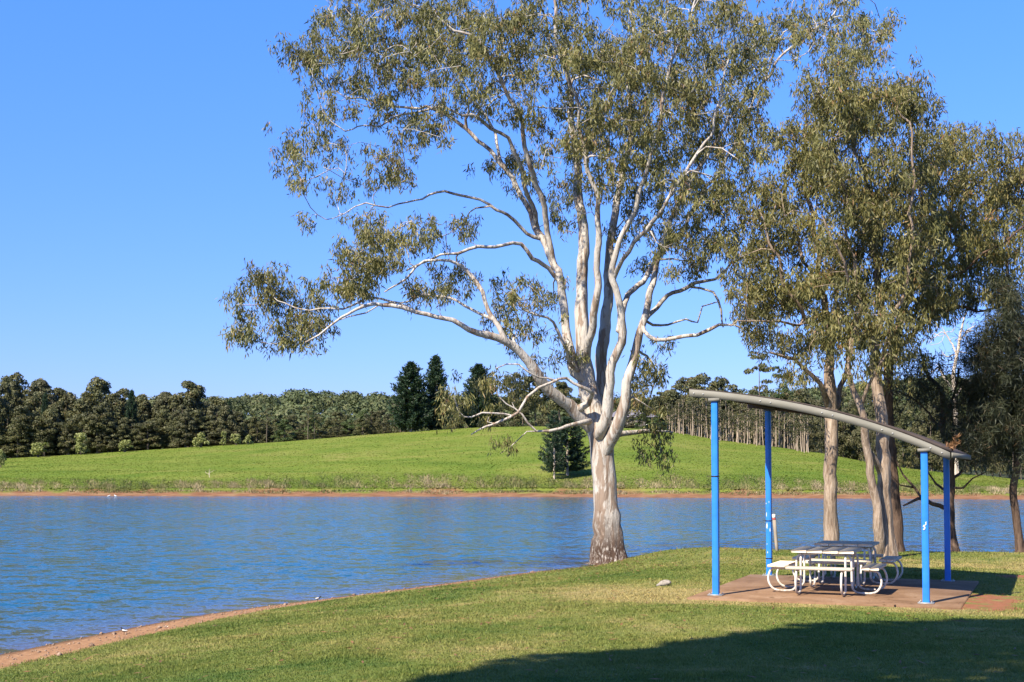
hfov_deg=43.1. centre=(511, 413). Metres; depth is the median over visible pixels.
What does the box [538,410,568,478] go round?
hoop pine
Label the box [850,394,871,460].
thicket tree
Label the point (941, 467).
thicket tree
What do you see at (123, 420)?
understorey tree
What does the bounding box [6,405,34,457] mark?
forest gum
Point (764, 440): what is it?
undergrowth bush
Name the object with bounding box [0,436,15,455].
understorey tree
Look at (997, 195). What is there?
gum tree
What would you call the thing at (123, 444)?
shrub
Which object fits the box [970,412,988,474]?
thicket tree
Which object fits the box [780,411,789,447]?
slender tree
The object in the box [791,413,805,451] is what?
slender tree
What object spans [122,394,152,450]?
forest gum
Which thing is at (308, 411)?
belt tree
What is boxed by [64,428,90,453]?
understorey tree
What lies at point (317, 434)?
belt tree
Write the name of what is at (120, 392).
forest gum
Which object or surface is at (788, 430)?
slender tree
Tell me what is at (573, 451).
hoop pine
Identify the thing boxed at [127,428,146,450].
understorey tree
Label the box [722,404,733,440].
slender tree
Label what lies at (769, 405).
picnic shelter
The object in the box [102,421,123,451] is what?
understorey tree
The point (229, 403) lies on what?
hoop pine
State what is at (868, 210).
gum tree
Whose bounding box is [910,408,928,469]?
thicket tree
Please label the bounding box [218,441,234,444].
forest gum
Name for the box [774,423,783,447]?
undergrowth bush
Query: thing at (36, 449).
shrub
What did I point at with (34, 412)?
forest gum
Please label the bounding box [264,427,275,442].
belt tree
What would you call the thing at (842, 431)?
thicket tree
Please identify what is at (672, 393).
broad tree
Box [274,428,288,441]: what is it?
belt tree
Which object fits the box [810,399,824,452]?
thicket tree
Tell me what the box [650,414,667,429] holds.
hilltop tree
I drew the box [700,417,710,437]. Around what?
undergrowth bush
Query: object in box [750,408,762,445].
slender tree
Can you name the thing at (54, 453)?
understorey tree
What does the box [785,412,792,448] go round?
slender tree
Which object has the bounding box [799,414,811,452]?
slender tree
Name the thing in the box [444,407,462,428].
hilltop tree
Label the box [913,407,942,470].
thicket tree
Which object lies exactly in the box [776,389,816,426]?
broad tree
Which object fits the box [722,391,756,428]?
broad tree
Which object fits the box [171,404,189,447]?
forest gum
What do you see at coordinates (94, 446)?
understorey tree
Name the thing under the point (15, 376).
forest gum
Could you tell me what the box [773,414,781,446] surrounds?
slender tree
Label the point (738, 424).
slender tree
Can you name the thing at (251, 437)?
forest gum
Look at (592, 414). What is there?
pale gum tree
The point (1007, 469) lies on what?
thicket tree
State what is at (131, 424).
forest gum
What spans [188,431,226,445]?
forest gum
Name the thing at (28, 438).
understorey tree
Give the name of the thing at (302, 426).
belt tree
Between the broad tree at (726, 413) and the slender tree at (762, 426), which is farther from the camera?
the broad tree at (726, 413)
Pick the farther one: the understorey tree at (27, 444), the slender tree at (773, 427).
the understorey tree at (27, 444)
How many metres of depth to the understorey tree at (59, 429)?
249.40 m
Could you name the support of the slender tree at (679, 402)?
on the pasture terrain at (366, 445)
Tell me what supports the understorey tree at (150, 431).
on the pasture terrain at (366, 445)
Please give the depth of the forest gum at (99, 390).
260.81 m
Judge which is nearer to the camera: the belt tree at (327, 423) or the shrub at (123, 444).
the shrub at (123, 444)
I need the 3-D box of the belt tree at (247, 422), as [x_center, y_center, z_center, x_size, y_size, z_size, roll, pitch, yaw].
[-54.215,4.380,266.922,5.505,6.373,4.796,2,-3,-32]
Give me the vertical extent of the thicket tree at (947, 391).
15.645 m
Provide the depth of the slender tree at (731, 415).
235.42 m
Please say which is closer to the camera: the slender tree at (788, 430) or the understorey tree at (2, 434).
the slender tree at (788, 430)
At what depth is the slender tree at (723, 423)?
234.93 m
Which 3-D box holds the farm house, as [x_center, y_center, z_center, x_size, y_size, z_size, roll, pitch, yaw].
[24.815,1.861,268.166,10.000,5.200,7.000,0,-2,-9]
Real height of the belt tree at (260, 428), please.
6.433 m
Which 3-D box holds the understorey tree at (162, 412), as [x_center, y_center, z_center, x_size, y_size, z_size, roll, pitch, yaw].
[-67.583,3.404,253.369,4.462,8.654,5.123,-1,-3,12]
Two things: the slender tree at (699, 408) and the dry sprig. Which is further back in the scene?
the slender tree at (699, 408)
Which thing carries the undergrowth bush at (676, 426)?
on the pasture terrain at (366, 445)
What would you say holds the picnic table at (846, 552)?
on the pavement
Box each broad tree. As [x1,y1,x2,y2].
[656,389,685,425]
[668,376,703,410]
[676,395,702,420]
[683,372,727,419]
[708,376,741,432]
[719,399,731,425]
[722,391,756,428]
[761,392,789,428]
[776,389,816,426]
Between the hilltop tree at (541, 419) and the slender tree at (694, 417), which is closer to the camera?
the slender tree at (694, 417)
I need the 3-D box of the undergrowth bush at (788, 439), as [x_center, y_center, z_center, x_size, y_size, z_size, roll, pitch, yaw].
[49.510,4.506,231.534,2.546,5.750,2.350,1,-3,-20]
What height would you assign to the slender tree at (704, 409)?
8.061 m
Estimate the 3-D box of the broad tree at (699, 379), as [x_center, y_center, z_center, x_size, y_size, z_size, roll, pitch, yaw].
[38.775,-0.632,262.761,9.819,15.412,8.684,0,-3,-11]
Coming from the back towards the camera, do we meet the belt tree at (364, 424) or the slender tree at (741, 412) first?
the belt tree at (364, 424)
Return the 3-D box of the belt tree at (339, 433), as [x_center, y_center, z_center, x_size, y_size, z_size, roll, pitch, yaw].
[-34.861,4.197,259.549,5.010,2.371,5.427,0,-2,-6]
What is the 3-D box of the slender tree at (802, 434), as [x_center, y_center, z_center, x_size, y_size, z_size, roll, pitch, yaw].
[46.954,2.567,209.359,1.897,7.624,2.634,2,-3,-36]
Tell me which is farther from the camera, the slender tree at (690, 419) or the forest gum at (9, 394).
the forest gum at (9, 394)
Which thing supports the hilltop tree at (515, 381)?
on the pasture terrain at (366, 445)
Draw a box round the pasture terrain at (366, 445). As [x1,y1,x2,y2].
[0,426,1023,499]
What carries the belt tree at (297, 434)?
on the pasture terrain at (366, 445)
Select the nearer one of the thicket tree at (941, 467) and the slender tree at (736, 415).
the thicket tree at (941, 467)
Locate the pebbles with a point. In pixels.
(115, 633)
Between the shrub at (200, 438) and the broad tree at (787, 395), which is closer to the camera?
the shrub at (200, 438)
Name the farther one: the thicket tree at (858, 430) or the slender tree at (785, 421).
the slender tree at (785, 421)
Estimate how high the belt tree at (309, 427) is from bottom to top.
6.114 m
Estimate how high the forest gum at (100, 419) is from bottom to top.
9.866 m
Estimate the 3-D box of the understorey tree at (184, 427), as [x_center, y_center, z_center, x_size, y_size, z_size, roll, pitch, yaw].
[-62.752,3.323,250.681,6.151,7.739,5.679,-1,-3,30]
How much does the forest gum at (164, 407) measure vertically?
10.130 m
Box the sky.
[0,0,1023,415]
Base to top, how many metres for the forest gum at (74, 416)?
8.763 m
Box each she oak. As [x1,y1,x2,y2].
[867,342,997,551]
[931,250,1023,552]
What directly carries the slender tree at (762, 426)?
on the pasture terrain at (366, 445)
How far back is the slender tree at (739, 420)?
234.70 m
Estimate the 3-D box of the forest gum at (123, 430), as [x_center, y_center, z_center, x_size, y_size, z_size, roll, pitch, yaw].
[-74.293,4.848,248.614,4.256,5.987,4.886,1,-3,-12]
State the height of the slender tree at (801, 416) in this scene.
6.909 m
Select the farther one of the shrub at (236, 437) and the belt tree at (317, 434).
the belt tree at (317, 434)
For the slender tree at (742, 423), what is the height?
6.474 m
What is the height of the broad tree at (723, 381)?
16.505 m
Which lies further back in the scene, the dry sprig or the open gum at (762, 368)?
the open gum at (762, 368)
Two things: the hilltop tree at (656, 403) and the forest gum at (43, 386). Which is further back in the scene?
the hilltop tree at (656, 403)
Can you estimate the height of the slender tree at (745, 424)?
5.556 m
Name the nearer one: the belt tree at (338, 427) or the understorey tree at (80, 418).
the understorey tree at (80, 418)
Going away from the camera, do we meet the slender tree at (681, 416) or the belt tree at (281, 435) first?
the slender tree at (681, 416)
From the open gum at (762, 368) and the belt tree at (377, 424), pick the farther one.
the belt tree at (377, 424)
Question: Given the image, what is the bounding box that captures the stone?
[656,580,671,585]
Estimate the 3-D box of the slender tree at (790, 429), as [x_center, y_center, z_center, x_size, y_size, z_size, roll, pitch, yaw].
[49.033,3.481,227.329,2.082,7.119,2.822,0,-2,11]
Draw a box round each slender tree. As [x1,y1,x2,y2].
[665,411,674,429]
[669,404,676,431]
[671,408,680,432]
[673,399,684,433]
[678,397,688,434]
[678,403,683,433]
[683,402,691,433]
[686,407,694,434]
[688,400,698,435]
[691,400,703,435]
[691,404,698,434]
[693,406,705,436]
[696,413,708,436]
[699,398,710,437]
[703,416,709,437]
[719,400,725,439]
[720,411,728,440]
[722,400,727,440]
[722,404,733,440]
[726,411,735,441]
[728,406,739,441]
[730,417,741,441]
[732,414,743,441]
[732,416,741,442]
[736,408,744,442]
[737,403,744,442]
[739,408,754,443]
[739,414,748,442]
[741,406,751,443]
[741,413,748,443]
[744,416,754,443]
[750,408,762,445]
[757,409,764,444]
[771,411,778,445]
[771,412,777,443]
[771,414,780,446]
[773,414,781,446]
[775,411,783,446]
[777,413,783,447]
[778,411,788,447]
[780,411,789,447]
[781,416,790,448]
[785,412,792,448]
[785,413,795,448]
[788,414,797,449]
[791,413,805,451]
[791,423,803,450]
[792,422,801,450]
[798,414,810,451]
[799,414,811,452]
[799,414,813,451]
[802,415,814,452]
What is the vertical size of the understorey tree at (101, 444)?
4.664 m
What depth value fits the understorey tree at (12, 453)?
244.33 m
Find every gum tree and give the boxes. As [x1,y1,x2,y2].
[214,0,906,564]
[714,91,853,540]
[778,36,969,556]
[881,116,1023,551]
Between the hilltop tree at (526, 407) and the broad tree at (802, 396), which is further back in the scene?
the hilltop tree at (526, 407)
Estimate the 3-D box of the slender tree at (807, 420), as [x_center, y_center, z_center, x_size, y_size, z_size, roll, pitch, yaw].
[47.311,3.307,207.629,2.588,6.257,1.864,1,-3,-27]
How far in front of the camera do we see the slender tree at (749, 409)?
231.61 m
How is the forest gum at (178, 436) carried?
on the pasture terrain at (366, 445)
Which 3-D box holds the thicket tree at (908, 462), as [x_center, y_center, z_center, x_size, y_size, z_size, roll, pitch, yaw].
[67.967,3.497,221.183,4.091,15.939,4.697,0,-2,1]
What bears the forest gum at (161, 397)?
on the pasture terrain at (366, 445)
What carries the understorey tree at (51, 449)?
on the pasture terrain at (366, 445)
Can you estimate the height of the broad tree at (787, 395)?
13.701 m
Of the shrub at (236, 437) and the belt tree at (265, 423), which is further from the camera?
the belt tree at (265, 423)
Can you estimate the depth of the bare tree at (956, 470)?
172.33 m
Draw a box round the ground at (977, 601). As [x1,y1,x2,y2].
[0,548,1023,681]
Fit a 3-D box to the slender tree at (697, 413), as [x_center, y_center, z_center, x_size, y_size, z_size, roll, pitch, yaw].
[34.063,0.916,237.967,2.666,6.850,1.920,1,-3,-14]
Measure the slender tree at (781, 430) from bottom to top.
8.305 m
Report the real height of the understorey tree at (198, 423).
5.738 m
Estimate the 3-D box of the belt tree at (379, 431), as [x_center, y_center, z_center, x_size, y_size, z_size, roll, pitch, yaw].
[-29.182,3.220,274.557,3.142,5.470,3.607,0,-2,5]
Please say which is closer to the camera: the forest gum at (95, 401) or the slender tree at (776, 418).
the slender tree at (776, 418)
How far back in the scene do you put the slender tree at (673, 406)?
244.41 m
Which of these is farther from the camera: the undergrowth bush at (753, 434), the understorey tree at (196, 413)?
the understorey tree at (196, 413)
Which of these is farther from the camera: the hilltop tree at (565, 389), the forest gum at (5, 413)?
the hilltop tree at (565, 389)
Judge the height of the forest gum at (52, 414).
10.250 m
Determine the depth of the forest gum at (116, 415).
252.94 m
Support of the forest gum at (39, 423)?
on the pasture terrain at (366, 445)
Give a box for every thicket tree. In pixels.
[791,419,819,450]
[798,398,822,451]
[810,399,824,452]
[838,391,861,457]
[838,421,852,456]
[844,407,862,458]
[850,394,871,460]
[856,409,875,460]
[865,393,876,455]
[893,384,902,466]
[894,405,914,467]
[899,389,920,468]
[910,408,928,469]
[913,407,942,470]
[915,399,942,471]
[935,382,949,471]
[937,420,969,469]
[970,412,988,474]
[979,447,1001,476]
[986,400,1010,476]
[998,460,1012,477]
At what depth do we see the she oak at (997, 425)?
32.95 m
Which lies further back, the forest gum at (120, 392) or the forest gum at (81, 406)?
the forest gum at (120, 392)
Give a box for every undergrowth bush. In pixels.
[668,418,684,432]
[680,416,696,433]
[685,420,700,435]
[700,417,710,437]
[721,425,735,441]
[738,426,746,442]
[744,423,758,443]
[749,432,761,442]
[757,432,775,445]
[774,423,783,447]
[782,425,793,448]
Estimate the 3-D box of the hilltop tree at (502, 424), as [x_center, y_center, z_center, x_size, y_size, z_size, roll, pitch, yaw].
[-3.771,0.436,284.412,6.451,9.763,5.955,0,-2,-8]
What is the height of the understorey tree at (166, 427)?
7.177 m
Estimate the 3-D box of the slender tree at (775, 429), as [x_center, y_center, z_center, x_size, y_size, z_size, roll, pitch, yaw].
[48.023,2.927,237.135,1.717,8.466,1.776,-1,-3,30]
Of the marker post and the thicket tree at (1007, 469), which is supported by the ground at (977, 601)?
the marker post
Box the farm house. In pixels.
[610,410,655,428]
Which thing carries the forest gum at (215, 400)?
on the pasture terrain at (366, 445)
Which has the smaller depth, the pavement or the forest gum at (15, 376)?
the pavement
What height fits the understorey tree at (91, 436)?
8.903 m
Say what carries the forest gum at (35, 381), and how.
on the pasture terrain at (366, 445)
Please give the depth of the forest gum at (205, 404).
270.91 m
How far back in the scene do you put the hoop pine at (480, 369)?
267.13 m
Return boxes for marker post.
[772,514,778,550]
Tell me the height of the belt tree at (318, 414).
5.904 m
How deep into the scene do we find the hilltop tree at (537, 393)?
287.62 m
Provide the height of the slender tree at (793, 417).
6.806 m
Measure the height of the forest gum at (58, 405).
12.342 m
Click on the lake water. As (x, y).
(74, 567)
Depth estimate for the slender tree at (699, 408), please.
236.88 m
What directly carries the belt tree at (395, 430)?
on the pasture terrain at (366, 445)
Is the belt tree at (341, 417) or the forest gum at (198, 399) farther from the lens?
the belt tree at (341, 417)
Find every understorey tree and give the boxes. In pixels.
[0,429,11,457]
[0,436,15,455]
[3,434,30,457]
[7,435,24,457]
[14,423,39,456]
[22,437,41,456]
[31,427,54,455]
[45,434,61,455]
[54,425,65,455]
[55,427,78,454]
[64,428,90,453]
[75,413,94,453]
[81,412,99,453]
[87,426,113,452]
[95,431,119,452]
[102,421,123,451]
[115,417,129,436]
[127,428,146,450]
[133,422,159,449]
[143,420,160,449]
[156,409,174,448]
[164,415,179,447]
[170,411,199,447]
[187,409,208,446]
[195,421,220,445]
[198,419,215,445]
[204,404,230,444]
[213,405,243,442]
[224,410,247,442]
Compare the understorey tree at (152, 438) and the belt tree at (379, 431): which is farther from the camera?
the belt tree at (379, 431)
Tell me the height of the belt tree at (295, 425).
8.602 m
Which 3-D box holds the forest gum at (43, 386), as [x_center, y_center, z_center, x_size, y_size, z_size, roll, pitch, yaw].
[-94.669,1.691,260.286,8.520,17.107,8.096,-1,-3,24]
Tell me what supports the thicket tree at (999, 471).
on the pasture terrain at (366, 445)
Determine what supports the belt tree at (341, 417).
on the pasture terrain at (366, 445)
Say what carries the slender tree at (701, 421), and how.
on the pasture terrain at (366, 445)
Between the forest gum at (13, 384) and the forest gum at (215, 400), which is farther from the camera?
the forest gum at (215, 400)
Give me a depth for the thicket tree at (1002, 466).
179.58 m
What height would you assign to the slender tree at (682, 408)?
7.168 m
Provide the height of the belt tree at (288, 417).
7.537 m
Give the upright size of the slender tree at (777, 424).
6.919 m
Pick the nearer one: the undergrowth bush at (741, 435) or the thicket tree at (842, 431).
the thicket tree at (842, 431)
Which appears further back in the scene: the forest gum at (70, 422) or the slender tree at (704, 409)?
the forest gum at (70, 422)
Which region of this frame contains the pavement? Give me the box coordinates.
[687,574,978,609]
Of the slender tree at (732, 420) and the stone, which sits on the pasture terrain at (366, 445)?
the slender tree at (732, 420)
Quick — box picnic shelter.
[689,388,970,603]
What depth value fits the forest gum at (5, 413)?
249.82 m
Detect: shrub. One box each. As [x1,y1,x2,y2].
[0,449,6,467]
[29,442,48,456]
[74,432,89,454]
[118,440,132,451]
[192,432,209,446]
[220,431,226,445]
[229,434,240,444]
[243,434,252,444]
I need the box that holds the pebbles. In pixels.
[0,568,569,666]
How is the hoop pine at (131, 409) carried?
on the pasture terrain at (366, 445)
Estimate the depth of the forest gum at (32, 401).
256.01 m
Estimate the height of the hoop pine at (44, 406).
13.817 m
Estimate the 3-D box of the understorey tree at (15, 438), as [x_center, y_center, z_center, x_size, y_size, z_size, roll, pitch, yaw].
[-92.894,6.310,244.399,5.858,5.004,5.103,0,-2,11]
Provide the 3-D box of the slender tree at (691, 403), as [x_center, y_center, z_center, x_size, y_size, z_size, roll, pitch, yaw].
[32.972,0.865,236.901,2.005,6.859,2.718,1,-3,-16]
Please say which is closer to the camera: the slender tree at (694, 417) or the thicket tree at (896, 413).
the thicket tree at (896, 413)
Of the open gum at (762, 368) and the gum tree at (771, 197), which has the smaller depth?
the gum tree at (771, 197)
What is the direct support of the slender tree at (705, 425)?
on the pasture terrain at (366, 445)
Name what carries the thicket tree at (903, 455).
on the pasture terrain at (366, 445)
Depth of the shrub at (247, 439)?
246.21 m
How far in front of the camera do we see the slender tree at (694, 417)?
250.78 m
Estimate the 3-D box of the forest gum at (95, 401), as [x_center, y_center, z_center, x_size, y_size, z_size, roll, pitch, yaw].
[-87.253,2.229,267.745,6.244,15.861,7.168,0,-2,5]
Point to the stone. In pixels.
(664, 582)
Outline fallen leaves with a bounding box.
[6,546,1021,681]
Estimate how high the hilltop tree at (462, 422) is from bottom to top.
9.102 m
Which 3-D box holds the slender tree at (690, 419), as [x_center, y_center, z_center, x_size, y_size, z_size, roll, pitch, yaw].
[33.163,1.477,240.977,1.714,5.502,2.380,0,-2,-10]
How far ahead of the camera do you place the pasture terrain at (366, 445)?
174.19 m
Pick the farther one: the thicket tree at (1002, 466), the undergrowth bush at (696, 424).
the undergrowth bush at (696, 424)
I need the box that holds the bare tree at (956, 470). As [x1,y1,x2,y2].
[928,314,975,474]
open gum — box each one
[743,351,774,444]
[772,366,789,446]
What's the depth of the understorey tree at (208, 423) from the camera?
252.48 m
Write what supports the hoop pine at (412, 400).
on the pasture terrain at (366, 445)
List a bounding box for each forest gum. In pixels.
[0,372,29,410]
[0,382,17,445]
[0,385,12,428]
[3,380,24,457]
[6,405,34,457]
[7,404,46,454]
[16,378,54,405]
[16,380,63,456]
[23,391,43,456]
[27,416,58,456]
[39,408,65,437]
[48,400,70,446]
[53,387,76,419]
[56,394,76,454]
[56,418,80,454]
[64,397,97,453]
[65,414,93,453]
[75,387,102,454]
[78,376,118,452]
[82,406,111,452]
[91,407,121,452]
[98,397,125,430]
[113,388,129,419]
[114,419,143,450]
[115,423,135,451]
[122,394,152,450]
[123,410,149,450]
[133,421,166,449]
[138,404,152,420]
[150,391,176,416]
[151,394,186,448]
[152,416,166,448]
[154,405,181,448]
[166,417,188,447]
[167,380,207,446]
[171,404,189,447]
[173,391,205,443]
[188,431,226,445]
[189,401,209,446]
[205,396,226,411]
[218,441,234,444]
[221,429,255,444]
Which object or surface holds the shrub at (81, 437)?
on the pasture terrain at (366, 445)
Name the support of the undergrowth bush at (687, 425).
on the pasture terrain at (366, 445)
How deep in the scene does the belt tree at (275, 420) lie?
268.20 m
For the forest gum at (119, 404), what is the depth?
258.87 m
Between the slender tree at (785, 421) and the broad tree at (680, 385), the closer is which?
the slender tree at (785, 421)
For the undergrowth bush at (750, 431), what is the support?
on the pasture terrain at (366, 445)
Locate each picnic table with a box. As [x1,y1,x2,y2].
[767,546,887,595]
[792,540,902,584]
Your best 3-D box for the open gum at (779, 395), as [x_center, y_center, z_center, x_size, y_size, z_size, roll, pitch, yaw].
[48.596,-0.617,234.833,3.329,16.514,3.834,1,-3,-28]
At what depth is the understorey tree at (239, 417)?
254.05 m
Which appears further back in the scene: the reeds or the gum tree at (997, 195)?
the reeds
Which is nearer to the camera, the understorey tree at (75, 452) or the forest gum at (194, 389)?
the understorey tree at (75, 452)
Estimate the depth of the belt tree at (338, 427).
262.66 m
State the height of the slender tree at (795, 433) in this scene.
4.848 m
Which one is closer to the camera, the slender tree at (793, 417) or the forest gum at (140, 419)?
the slender tree at (793, 417)
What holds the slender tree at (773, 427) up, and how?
on the pasture terrain at (366, 445)
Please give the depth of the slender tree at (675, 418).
240.25 m
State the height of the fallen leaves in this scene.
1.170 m
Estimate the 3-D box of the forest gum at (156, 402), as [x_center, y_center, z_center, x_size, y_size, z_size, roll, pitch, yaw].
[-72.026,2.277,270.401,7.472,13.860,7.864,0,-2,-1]
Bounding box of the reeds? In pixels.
[0,468,1023,495]
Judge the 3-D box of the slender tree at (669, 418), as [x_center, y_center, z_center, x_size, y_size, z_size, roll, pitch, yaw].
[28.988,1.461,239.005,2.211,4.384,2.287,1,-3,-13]
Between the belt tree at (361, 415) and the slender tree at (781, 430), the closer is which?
the slender tree at (781, 430)
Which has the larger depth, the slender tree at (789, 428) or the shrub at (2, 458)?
the slender tree at (789, 428)
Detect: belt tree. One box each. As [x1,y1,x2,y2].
[241,419,262,443]
[248,417,269,442]
[255,422,271,441]
[259,407,273,442]
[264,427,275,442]
[268,418,286,441]
[270,419,295,441]
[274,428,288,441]
[284,415,296,439]
[287,415,298,439]
[288,432,305,440]
[296,421,311,439]
[300,404,314,439]
[304,415,318,438]
[304,430,328,439]
[305,415,321,434]
[307,412,322,438]
[321,417,338,437]
[325,429,349,437]
[328,411,351,433]
[331,424,353,436]
[335,420,358,436]
[352,419,373,434]
[356,409,369,435]
[360,411,380,433]
[369,418,380,433]
[373,410,393,433]
[389,412,408,432]
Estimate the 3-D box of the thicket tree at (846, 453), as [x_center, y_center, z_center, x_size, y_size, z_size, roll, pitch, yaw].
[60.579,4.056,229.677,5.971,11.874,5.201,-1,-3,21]
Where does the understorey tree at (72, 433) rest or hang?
on the pasture terrain at (366, 445)
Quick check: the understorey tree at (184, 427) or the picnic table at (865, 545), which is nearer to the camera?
the picnic table at (865, 545)
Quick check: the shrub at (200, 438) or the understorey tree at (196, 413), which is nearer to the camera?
the shrub at (200, 438)
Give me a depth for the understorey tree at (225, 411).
252.48 m
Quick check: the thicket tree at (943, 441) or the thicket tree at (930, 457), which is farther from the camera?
the thicket tree at (930, 457)
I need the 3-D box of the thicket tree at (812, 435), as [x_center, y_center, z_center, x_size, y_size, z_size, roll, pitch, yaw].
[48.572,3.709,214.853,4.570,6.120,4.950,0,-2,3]
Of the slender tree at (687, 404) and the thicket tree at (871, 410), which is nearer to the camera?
the thicket tree at (871, 410)
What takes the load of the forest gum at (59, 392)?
on the pasture terrain at (366, 445)
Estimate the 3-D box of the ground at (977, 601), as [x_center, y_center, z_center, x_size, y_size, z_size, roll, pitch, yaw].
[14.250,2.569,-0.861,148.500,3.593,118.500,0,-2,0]
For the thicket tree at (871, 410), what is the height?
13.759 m
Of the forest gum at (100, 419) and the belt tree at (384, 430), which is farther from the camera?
the belt tree at (384, 430)
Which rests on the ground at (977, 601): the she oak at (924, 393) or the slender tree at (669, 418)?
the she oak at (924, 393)
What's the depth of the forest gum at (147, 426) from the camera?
249.18 m
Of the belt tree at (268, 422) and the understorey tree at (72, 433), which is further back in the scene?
the belt tree at (268, 422)
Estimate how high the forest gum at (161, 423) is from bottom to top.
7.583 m
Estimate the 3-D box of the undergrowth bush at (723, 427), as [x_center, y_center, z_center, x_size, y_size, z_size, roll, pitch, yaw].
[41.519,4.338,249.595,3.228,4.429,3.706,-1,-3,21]
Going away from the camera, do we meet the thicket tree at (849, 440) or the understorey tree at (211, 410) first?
the thicket tree at (849, 440)
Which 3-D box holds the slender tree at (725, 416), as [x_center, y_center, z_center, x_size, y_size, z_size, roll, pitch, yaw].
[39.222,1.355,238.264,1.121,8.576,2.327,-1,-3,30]
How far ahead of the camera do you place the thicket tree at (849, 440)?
220.89 m
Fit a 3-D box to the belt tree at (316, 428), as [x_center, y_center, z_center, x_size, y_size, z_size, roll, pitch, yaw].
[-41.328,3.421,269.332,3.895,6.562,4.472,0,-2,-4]
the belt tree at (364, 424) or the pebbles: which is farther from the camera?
the belt tree at (364, 424)
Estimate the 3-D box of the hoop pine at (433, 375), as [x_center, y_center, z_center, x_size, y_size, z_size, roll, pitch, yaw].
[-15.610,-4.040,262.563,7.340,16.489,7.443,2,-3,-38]
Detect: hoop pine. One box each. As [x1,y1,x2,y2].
[40,392,48,455]
[125,389,138,450]
[224,400,232,424]
[384,360,436,431]
[423,354,452,429]
[455,363,501,427]
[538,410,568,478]
[538,417,590,475]
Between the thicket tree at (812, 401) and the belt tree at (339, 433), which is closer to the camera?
the thicket tree at (812, 401)
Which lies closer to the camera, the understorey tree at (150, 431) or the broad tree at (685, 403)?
the understorey tree at (150, 431)
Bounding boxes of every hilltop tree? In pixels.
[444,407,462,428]
[455,408,469,428]
[491,394,508,426]
[499,372,530,418]
[508,399,534,426]
[520,372,549,425]
[533,402,561,425]
[547,381,572,426]
[624,413,636,428]
[634,411,653,428]
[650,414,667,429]
[652,391,670,427]
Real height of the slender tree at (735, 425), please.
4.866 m
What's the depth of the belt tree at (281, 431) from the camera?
256.29 m
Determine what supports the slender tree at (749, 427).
on the pasture terrain at (366, 445)
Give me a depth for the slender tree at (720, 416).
235.44 m
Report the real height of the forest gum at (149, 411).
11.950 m
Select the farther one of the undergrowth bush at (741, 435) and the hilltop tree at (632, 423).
the hilltop tree at (632, 423)
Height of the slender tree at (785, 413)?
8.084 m
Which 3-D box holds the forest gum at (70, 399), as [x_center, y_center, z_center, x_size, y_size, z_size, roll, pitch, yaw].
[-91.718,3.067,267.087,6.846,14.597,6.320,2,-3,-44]
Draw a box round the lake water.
[0,496,1023,654]
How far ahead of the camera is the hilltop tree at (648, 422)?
253.76 m
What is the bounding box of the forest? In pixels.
[1,374,1022,471]
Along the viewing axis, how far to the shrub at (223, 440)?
245.29 m
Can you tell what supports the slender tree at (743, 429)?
on the pasture terrain at (366, 445)
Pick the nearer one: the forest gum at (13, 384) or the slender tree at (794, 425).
the slender tree at (794, 425)
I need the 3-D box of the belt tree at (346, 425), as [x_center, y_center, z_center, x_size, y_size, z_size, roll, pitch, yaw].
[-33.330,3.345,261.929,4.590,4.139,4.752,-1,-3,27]
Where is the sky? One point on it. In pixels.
(137, 187)
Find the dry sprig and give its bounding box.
[945,433,960,450]

